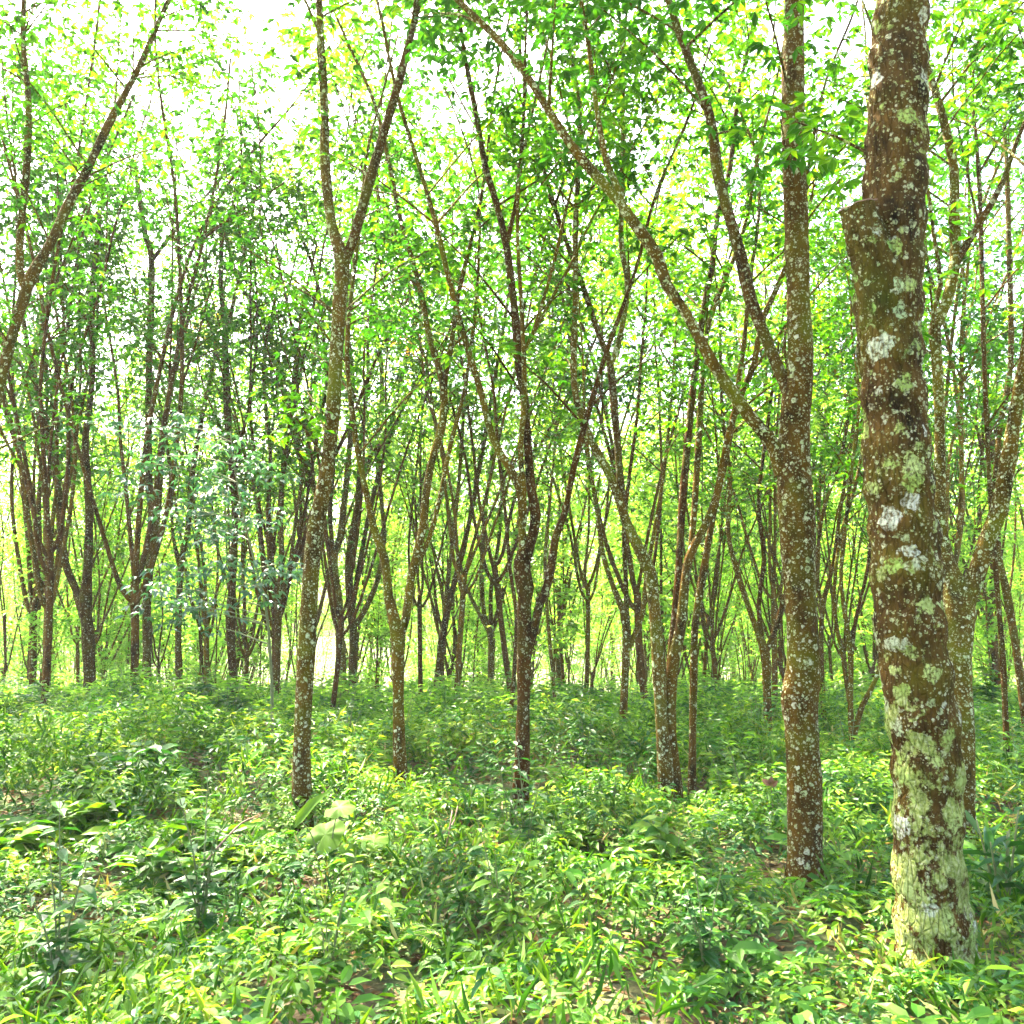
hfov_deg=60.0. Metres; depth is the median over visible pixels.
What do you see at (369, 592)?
rubber tree
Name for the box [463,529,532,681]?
rubber tree
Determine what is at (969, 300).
rubber tree
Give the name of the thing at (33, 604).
rubber tree
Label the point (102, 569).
rubber tree
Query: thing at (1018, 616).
rubber tree
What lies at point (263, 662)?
rubber tree
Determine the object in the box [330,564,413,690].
thin sapling
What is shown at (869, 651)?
rubber tree
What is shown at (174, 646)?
thin sapling
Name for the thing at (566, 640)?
rubber tree
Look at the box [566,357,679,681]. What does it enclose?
rubber tree
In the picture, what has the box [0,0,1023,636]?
sky
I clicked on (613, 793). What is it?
broad leaved weed
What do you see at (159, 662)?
rubber tree
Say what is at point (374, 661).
thin sapling
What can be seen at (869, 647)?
thin sapling
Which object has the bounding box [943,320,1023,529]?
rubber tree
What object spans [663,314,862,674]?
rubber tree
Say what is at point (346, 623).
rubber tree
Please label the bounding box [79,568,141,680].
thin sapling
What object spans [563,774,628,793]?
fern
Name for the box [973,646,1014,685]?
thin sapling
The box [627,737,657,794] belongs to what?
broad leaved weed
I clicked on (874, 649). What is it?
rubber tree
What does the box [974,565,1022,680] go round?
rubber tree
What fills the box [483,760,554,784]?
fern
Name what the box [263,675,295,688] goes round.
shrub
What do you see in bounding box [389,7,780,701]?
rubber tree
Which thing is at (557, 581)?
rubber tree
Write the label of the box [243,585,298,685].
rubber tree
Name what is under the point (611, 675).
rubber tree
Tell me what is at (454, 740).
shrub
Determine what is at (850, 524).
rubber tree
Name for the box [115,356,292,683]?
rubber tree
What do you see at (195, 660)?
thin sapling
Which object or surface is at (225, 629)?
rubber tree
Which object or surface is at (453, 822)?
dead twig
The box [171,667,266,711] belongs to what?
shrub
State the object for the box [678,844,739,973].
broad leaved weed
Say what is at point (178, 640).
rubber tree
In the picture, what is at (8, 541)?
rubber tree
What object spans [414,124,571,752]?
rubber tree
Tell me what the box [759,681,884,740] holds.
shrub
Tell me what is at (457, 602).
rubber tree
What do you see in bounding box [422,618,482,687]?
thin sapling
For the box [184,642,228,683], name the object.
thin sapling
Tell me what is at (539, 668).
thin sapling
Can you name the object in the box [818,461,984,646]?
rubber tree
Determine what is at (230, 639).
rubber tree
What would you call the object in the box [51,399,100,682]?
rubber tree
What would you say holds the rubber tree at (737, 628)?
on the ground at (636, 991)
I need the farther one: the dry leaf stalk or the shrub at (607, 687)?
the shrub at (607, 687)
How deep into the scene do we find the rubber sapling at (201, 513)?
11.56 m
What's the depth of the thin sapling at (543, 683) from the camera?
52.52 m
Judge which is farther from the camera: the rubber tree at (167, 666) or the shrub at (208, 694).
the rubber tree at (167, 666)
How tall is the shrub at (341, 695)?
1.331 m
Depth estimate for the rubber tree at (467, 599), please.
46.90 m
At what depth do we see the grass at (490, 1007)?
6.00 m
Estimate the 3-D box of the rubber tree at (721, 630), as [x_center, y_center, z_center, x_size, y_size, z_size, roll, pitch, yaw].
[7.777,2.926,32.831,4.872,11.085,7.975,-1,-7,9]
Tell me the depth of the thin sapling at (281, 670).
65.26 m
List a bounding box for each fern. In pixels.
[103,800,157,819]
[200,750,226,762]
[329,748,386,776]
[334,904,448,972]
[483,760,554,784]
[495,833,556,881]
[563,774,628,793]
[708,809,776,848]
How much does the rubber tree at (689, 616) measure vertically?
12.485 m
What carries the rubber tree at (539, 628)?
on the ground at (636, 991)
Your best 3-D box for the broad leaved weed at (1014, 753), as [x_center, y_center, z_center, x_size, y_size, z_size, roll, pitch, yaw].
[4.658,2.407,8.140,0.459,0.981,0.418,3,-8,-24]
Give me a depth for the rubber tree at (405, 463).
24.26 m
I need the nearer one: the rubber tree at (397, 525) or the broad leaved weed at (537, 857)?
the broad leaved weed at (537, 857)
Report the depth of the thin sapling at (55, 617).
20.66 m
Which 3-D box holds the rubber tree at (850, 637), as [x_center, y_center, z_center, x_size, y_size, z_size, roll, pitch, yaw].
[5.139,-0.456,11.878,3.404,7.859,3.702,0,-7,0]
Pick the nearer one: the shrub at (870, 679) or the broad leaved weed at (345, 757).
the broad leaved weed at (345, 757)
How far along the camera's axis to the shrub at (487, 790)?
8.08 m
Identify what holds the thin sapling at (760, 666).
on the ground at (636, 991)
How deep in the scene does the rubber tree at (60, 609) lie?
37.57 m
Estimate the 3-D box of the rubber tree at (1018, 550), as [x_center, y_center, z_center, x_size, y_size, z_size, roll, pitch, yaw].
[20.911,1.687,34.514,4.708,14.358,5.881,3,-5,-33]
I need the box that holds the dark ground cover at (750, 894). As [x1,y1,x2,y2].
[0,672,1023,1023]
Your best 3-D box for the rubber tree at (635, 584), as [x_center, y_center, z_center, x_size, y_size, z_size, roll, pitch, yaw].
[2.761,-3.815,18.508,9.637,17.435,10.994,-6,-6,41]
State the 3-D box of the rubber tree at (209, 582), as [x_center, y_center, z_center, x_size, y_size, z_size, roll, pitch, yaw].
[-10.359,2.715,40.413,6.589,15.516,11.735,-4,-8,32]
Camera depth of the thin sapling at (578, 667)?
62.53 m
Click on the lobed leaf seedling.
(329, 834)
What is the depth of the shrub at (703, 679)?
22.26 m
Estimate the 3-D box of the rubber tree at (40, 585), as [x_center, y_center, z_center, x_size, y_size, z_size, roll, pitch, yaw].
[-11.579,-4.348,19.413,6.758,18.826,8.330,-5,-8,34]
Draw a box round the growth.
[0,665,1023,1023]
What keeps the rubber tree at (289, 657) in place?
on the ground at (636, 991)
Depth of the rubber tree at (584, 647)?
63.36 m
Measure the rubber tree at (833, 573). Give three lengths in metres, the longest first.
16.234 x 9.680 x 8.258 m
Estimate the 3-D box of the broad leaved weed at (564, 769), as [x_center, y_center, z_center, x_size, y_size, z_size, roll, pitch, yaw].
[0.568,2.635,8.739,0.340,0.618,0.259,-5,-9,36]
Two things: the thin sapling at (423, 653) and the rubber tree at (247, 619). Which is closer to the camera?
the thin sapling at (423, 653)
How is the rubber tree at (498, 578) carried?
on the ground at (636, 991)
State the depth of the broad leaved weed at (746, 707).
11.46 m
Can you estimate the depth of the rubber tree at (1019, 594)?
42.81 m
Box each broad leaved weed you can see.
[5,799,102,1005]
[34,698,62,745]
[165,773,236,935]
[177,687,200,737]
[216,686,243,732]
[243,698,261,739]
[299,850,369,1001]
[319,721,365,803]
[335,682,366,755]
[390,690,418,751]
[461,813,532,945]
[466,704,494,784]
[484,746,532,840]
[494,740,550,846]
[514,822,560,916]
[553,748,585,800]
[558,725,574,762]
[560,690,598,776]
[591,748,626,841]
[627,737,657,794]
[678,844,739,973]
[708,756,739,807]
[723,741,762,819]
[732,691,768,736]
[733,684,767,744]
[735,695,773,764]
[754,700,784,762]
[770,775,786,832]
[829,706,861,774]
[876,746,890,786]
[992,720,1023,820]
[994,693,1022,743]
[1013,783,1023,845]
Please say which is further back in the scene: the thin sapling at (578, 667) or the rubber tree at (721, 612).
the thin sapling at (578, 667)
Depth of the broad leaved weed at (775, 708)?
11.15 m
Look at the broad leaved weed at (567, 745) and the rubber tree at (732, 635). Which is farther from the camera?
the rubber tree at (732, 635)
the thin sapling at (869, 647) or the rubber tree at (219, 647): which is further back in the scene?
the rubber tree at (219, 647)
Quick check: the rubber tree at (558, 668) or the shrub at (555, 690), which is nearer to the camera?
the shrub at (555, 690)
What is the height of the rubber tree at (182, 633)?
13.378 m
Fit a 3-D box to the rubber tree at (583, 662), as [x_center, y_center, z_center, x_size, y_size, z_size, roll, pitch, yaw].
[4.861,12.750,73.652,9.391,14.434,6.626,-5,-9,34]
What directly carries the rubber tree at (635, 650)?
on the ground at (636, 991)
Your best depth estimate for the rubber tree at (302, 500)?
25.02 m
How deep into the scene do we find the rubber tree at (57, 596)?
41.40 m
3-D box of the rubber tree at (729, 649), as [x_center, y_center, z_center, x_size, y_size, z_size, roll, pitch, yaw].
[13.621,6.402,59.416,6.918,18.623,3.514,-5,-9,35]
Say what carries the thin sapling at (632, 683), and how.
on the ground at (636, 991)
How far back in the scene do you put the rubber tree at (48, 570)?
16.34 m
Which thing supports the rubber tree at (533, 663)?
on the ground at (636, 991)
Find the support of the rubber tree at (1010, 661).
on the ground at (636, 991)
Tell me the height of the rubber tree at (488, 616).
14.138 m
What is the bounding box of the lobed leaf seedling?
[294,790,390,892]
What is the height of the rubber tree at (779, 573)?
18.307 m
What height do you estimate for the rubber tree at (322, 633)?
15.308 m
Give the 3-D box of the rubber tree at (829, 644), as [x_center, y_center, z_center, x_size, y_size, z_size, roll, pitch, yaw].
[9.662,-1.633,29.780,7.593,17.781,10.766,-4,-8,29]
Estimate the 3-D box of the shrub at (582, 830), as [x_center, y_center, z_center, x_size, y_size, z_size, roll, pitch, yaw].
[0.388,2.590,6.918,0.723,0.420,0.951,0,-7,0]
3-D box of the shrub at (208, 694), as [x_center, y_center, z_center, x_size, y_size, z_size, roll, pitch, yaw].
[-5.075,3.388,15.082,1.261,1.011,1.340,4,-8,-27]
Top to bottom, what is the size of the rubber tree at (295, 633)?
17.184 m
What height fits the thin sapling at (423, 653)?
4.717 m
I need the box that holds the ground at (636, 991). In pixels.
[0,637,1023,1023]
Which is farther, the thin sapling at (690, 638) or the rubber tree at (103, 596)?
the thin sapling at (690, 638)
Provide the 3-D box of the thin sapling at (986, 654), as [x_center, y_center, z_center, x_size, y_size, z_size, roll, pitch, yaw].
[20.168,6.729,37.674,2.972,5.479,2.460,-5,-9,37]
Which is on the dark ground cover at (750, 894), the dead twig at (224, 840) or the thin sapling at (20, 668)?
the dead twig at (224, 840)
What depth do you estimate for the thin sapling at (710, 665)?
37.05 m
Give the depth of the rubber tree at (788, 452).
6.25 m
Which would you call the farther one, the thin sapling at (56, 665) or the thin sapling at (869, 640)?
the thin sapling at (56, 665)
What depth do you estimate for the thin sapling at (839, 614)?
30.23 m
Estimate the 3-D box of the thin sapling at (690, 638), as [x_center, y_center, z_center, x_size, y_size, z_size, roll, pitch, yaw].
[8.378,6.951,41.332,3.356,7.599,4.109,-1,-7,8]
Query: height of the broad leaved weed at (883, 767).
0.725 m
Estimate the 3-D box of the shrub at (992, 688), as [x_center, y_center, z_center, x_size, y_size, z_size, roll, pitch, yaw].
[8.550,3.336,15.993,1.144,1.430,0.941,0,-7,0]
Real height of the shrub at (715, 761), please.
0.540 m
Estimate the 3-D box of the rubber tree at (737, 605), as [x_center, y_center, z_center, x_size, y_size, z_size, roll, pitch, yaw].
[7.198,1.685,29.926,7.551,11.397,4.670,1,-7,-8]
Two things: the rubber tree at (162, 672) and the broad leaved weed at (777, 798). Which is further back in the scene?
the rubber tree at (162, 672)
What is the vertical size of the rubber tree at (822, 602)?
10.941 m
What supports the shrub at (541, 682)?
on the ground at (636, 991)
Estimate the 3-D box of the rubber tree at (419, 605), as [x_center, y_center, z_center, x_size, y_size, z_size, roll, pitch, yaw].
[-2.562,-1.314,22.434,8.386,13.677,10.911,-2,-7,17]
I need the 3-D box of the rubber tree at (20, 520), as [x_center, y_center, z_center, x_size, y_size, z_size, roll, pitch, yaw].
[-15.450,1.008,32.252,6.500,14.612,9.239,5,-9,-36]
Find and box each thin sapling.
[0,505,110,695]
[0,606,28,685]
[0,612,58,689]
[0,625,38,689]
[0,651,38,686]
[38,651,69,685]
[51,655,68,684]
[57,563,126,684]
[60,632,109,685]
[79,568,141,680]
[93,521,173,676]
[96,579,170,679]
[110,569,203,681]
[153,580,201,684]
[155,554,248,689]
[168,597,225,687]
[184,639,221,682]
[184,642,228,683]
[218,541,299,682]
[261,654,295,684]
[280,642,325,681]
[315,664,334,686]
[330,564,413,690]
[338,530,417,687]
[358,598,410,691]
[378,657,414,696]
[387,662,425,708]
[405,637,433,680]
[406,640,447,682]
[408,647,447,686]
[415,647,435,682]
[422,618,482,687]
[430,539,513,681]
[447,538,516,681]
[456,414,588,688]
[462,597,512,690]
[482,595,536,685]
[501,490,605,697]
[531,653,549,688]
[535,665,575,686]
[564,644,599,689]
[578,618,631,696]
[589,660,629,692]
[593,418,723,677]
[606,483,719,660]
[611,661,648,688]
[628,643,651,695]
[633,637,689,684]
[664,621,719,681]
[665,583,727,673]
[667,599,702,684]
[681,595,736,684]
[686,644,735,677]
[687,630,728,685]
[716,634,747,686]
[722,651,756,689]
[728,627,767,688]
[731,640,760,687]
[749,616,786,692]
[749,645,786,684]
[780,561,860,690]
[816,558,875,683]
[817,544,877,686]
[854,656,875,681]
[855,602,876,681]
[949,467,1023,681]
[953,537,984,675]
[972,616,1016,684]
[972,633,986,682]
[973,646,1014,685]
[1007,622,1023,685]
[1008,568,1023,651]
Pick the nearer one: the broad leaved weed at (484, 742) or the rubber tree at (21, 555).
the broad leaved weed at (484, 742)
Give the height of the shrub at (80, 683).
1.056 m
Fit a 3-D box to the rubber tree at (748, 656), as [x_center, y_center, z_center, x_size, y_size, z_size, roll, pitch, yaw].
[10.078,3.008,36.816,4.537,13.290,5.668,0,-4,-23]
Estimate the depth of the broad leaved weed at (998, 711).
12.69 m
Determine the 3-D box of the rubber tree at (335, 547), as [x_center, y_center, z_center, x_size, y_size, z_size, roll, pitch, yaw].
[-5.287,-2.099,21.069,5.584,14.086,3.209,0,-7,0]
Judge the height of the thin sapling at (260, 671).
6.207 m
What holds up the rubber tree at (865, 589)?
on the ground at (636, 991)
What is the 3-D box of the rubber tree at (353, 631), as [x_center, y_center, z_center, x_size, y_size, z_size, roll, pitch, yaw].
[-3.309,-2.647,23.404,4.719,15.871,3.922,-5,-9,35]
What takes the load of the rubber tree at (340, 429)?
on the ground at (636, 991)
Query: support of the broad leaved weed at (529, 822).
on the ground at (636, 991)
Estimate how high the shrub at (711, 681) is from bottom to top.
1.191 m
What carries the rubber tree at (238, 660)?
on the ground at (636, 991)
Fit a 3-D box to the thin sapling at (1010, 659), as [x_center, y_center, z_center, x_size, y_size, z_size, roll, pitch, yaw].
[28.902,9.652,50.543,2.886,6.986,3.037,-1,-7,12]
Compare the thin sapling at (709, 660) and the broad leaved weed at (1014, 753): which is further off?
the thin sapling at (709, 660)
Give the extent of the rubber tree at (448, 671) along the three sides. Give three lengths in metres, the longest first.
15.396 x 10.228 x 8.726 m
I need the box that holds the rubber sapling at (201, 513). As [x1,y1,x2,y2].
[60,409,303,732]
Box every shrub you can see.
[0,673,19,690]
[0,794,144,864]
[6,678,128,732]
[7,682,66,706]
[54,740,197,810]
[55,675,105,695]
[65,660,198,708]
[96,665,167,695]
[106,808,271,895]
[156,660,269,700]
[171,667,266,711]
[180,682,252,717]
[243,691,282,703]
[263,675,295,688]
[287,668,376,709]
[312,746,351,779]
[349,680,386,712]
[386,674,431,705]
[388,671,516,721]
[407,720,486,757]
[424,666,502,718]
[436,781,506,829]
[489,668,608,724]
[496,692,560,743]
[519,814,604,866]
[532,677,559,690]
[581,681,653,729]
[582,812,702,895]
[584,687,654,715]
[595,682,620,697]
[628,674,704,703]
[632,683,714,722]
[677,670,771,718]
[678,667,739,703]
[696,752,778,794]
[701,681,781,725]
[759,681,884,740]
[825,667,881,698]
[829,791,890,837]
[853,673,883,700]
[972,670,1011,698]
[972,684,998,726]
[973,658,1008,708]
[988,683,1017,708]
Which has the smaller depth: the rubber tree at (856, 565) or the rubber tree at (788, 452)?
the rubber tree at (788, 452)
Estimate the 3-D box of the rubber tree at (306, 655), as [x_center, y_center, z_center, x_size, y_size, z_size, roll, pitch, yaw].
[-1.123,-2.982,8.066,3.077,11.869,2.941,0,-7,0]
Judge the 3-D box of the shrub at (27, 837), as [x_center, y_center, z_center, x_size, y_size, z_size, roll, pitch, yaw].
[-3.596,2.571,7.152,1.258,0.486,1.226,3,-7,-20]
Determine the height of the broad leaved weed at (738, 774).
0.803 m
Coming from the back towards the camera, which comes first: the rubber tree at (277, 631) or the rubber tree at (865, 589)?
the rubber tree at (865, 589)
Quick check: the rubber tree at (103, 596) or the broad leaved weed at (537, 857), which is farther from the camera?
the rubber tree at (103, 596)
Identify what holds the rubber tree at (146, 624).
on the ground at (636, 991)
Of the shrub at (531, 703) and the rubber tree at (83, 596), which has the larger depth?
the rubber tree at (83, 596)
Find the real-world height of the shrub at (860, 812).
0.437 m
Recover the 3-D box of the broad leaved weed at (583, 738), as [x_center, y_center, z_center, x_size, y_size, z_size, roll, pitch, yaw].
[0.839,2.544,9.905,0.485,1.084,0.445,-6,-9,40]
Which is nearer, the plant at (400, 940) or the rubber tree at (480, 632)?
the plant at (400, 940)
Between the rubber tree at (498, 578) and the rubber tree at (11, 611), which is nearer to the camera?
the rubber tree at (498, 578)
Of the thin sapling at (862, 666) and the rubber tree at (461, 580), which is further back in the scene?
the thin sapling at (862, 666)
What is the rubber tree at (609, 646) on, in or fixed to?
on the ground at (636, 991)
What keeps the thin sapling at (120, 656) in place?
on the ground at (636, 991)
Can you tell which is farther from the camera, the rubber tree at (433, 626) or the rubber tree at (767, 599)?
the rubber tree at (433, 626)
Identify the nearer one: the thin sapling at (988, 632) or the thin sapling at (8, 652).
the thin sapling at (988, 632)
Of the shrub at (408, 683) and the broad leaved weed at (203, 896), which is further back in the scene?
the shrub at (408, 683)
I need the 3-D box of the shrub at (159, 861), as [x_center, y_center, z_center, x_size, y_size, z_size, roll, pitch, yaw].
[-2.314,2.515,6.465,1.148,0.520,1.092,2,-7,-18]
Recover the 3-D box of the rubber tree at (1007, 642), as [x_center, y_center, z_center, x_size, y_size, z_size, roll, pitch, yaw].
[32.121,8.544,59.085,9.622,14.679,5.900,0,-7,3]
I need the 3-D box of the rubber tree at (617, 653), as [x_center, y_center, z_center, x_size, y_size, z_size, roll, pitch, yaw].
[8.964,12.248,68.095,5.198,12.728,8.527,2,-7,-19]
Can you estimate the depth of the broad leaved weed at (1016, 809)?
6.58 m
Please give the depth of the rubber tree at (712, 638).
20.33 m
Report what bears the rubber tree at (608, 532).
on the ground at (636, 991)
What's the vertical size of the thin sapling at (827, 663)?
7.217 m
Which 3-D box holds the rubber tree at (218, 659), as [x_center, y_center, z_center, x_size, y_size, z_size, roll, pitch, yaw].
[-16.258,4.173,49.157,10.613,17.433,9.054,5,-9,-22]
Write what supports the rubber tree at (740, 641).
on the ground at (636, 991)
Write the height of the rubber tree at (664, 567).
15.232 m
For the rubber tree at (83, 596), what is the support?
on the ground at (636, 991)
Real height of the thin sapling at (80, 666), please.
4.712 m
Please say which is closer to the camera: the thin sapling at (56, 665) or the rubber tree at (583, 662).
the thin sapling at (56, 665)
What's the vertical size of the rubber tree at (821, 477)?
15.281 m
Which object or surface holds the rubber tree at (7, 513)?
on the ground at (636, 991)
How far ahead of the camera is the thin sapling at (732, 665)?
45.52 m
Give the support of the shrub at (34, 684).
on the ground at (636, 991)
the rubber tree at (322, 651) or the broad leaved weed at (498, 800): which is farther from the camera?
the rubber tree at (322, 651)
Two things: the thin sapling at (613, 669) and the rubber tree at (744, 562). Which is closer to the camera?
the rubber tree at (744, 562)
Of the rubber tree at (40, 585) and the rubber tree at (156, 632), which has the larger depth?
the rubber tree at (156, 632)
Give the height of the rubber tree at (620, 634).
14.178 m
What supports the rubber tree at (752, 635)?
on the ground at (636, 991)
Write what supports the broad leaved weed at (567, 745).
on the ground at (636, 991)
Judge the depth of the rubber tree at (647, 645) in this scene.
47.70 m
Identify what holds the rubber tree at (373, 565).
on the ground at (636, 991)
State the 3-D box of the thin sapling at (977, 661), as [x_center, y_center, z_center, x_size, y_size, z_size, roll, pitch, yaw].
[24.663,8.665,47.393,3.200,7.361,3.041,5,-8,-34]
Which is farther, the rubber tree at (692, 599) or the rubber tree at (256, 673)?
the rubber tree at (256, 673)
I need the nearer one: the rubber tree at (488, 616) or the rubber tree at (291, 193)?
the rubber tree at (291, 193)
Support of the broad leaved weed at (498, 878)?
on the ground at (636, 991)
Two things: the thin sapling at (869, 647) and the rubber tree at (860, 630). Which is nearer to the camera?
the thin sapling at (869, 647)
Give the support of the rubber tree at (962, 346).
on the ground at (636, 991)
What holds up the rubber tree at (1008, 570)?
on the ground at (636, 991)
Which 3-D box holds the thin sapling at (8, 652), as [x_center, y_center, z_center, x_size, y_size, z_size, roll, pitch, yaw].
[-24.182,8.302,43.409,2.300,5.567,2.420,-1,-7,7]
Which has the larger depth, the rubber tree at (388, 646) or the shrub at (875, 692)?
the rubber tree at (388, 646)
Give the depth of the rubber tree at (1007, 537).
39.01 m
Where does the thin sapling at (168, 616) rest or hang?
on the ground at (636, 991)
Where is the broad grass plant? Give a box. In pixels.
[963,810,1023,930]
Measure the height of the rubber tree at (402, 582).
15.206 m
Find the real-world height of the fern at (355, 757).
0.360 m
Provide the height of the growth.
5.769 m
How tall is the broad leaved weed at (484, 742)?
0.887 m
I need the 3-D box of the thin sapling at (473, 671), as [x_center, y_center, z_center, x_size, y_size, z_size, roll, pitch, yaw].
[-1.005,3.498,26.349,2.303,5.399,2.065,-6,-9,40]
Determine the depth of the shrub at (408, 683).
26.29 m
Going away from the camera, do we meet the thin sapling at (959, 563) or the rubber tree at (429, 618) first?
the thin sapling at (959, 563)
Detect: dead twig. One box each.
[201,817,254,867]
[407,806,458,855]
[446,810,452,845]
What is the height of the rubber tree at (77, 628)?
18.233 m
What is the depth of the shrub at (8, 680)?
22.85 m
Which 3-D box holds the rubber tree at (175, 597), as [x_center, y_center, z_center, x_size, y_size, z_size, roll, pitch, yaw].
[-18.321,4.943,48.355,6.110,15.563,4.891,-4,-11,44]
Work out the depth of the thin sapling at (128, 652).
34.63 m
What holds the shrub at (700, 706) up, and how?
on the ground at (636, 991)
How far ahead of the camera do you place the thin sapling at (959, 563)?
24.35 m
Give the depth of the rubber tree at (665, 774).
8.97 m
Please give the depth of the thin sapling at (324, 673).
49.89 m
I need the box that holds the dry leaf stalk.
[762,776,777,851]
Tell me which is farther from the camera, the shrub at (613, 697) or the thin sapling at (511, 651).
the thin sapling at (511, 651)
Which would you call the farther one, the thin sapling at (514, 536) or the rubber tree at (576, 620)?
the rubber tree at (576, 620)
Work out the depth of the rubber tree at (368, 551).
29.31 m
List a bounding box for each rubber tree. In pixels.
[0,0,244,707]
[0,0,261,463]
[0,0,446,686]
[0,9,192,687]
[0,50,209,691]
[0,90,275,687]
[0,202,258,651]
[0,214,157,694]
[0,306,125,682]
[0,325,85,596]
[0,346,175,672]
[0,377,128,683]
[0,452,36,590]
[0,483,42,616]
[0,492,11,581]
[0,506,68,683]
[0,545,41,653]
[0,564,27,663]
[0,573,104,678]
[0,596,97,676]
[1,433,118,679]
[5,483,99,674]
[8,562,95,685]
[15,264,255,682]
[16,357,260,680]
[17,142,128,685]
[34,138,371,691]
[40,573,118,683]
[42,513,115,683]
[50,459,186,685]
[50,488,163,676]
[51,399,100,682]
[59,361,168,678]
[90,129,273,686]
[101,531,163,668]
[106,246,246,691]
[107,290,195,660]
[110,106,433,692]
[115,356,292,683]
[122,495,251,688]
[122,513,216,688]
[125,210,444,686]
[126,396,404,690]
[128,533,185,675]
[139,15,526,668]
[153,426,295,679]
[153,609,197,678]
[154,618,218,690]
[156,0,698,709]
[156,548,248,686]
[157,476,222,689]
[161,425,345,681]
[173,122,308,692]
[182,550,249,673]
[184,249,323,678]
[185,485,337,687]
[187,0,641,806]
[188,523,290,679]
[195,160,394,709]
[195,560,294,678]
[198,0,782,693]
[213,165,367,705]
[216,112,485,625]
[217,546,276,685]
[218,539,299,685]
[228,427,354,683]
[233,0,511,842]
[234,157,629,680]
[238,412,389,679]
[240,516,327,682]
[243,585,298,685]
[248,348,479,676]
[258,549,327,681]
[263,377,426,663]
[270,576,353,688]
[274,222,555,684]
[277,426,437,687]
[288,467,415,691]
[294,494,441,684]
[296,543,386,680]
[297,0,777,819]
[299,0,854,700]
[308,110,571,703]
[313,0,759,721]
[314,357,476,668]
[316,569,399,690]
[319,142,475,692]
[334,428,436,687]
[337,508,471,677]
[338,391,465,685]
[342,330,541,687]
[344,74,737,689]
[346,600,430,686]
[362,0,861,910]
[387,370,551,685]
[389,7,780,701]
[391,228,552,717]
[391,461,494,678]
[398,592,454,675]
[399,457,545,679]
[403,503,511,669]
[404,441,516,686]
[405,619,452,678]
[406,267,583,691]
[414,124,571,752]
[414,492,533,678]
[422,428,456,677]
[427,601,475,681]
[430,391,622,654]
[447,488,546,688]
[448,497,540,682]
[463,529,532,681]
[465,400,601,688]
[467,0,677,815]
[467,477,610,675]
[468,563,539,681]
[470,520,617,682]
[477,89,779,755]
[489,252,616,702]
[489,540,552,678]
[494,509,604,688]
[499,586,582,681]
[502,19,951,722]
[502,224,842,683]
[502,391,615,685]
[504,352,714,688]
[514,278,850,681]
[525,321,632,686]
[527,384,689,688]
[532,526,618,686]
[536,602,610,683]
[539,571,583,682]
[541,601,617,691]
[542,590,613,688]
[561,512,633,693]
[565,72,956,615]
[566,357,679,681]
[571,577,650,690]
[576,432,726,688]
[585,0,854,795]
[588,324,772,674]
[590,406,780,683]
[590,466,688,677]
[592,499,659,684]
[592,601,648,689]
[596,217,860,693]
[596,476,614,690]
[597,437,734,634]
[603,544,667,685]
[608,404,814,683]
[610,90,867,739]
[612,94,1015,594]
[621,561,688,682]
[626,0,875,807]
[652,0,1023,564]
[653,206,862,687]
[658,446,772,679]
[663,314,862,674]
[665,443,772,685]
[668,536,740,665]
[669,493,758,676]
[683,129,1023,575]
[688,417,778,689]
[696,527,786,683]
[699,438,785,688]
[700,374,866,680]
[708,518,750,679]
[713,535,779,683]
[716,459,786,679]
[717,614,786,682]
[718,538,776,675]
[719,0,1023,850]
[723,0,994,1005]
[723,266,1004,672]
[743,432,933,672]
[750,494,869,696]
[752,84,1023,689]
[763,164,1023,682]
[766,232,1016,747]
[771,120,953,745]
[775,392,973,676]
[813,135,1023,574]
[813,414,982,681]
[816,397,948,660]
[817,462,871,674]
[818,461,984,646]
[821,538,872,681]
[822,366,979,586]
[833,490,877,655]
[840,331,1023,618]
[847,0,1023,751]
[850,610,876,685]
[926,0,1023,731]
[932,416,1023,609]
[932,432,1023,555]
[933,442,1023,626]
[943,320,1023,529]
[949,384,1023,632]
[952,410,1023,669]
[953,416,1023,681]
[965,468,1023,685]
[967,395,1023,595]
[972,575,1023,687]
[974,545,1023,669]
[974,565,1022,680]
[976,509,1023,686]
[1000,480,1023,645]
[1005,504,1023,662]
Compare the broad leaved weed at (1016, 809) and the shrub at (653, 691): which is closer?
the broad leaved weed at (1016, 809)
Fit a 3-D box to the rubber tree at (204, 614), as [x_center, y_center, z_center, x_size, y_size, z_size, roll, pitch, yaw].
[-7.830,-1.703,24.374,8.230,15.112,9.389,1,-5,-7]
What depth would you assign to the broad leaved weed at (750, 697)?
11.04 m

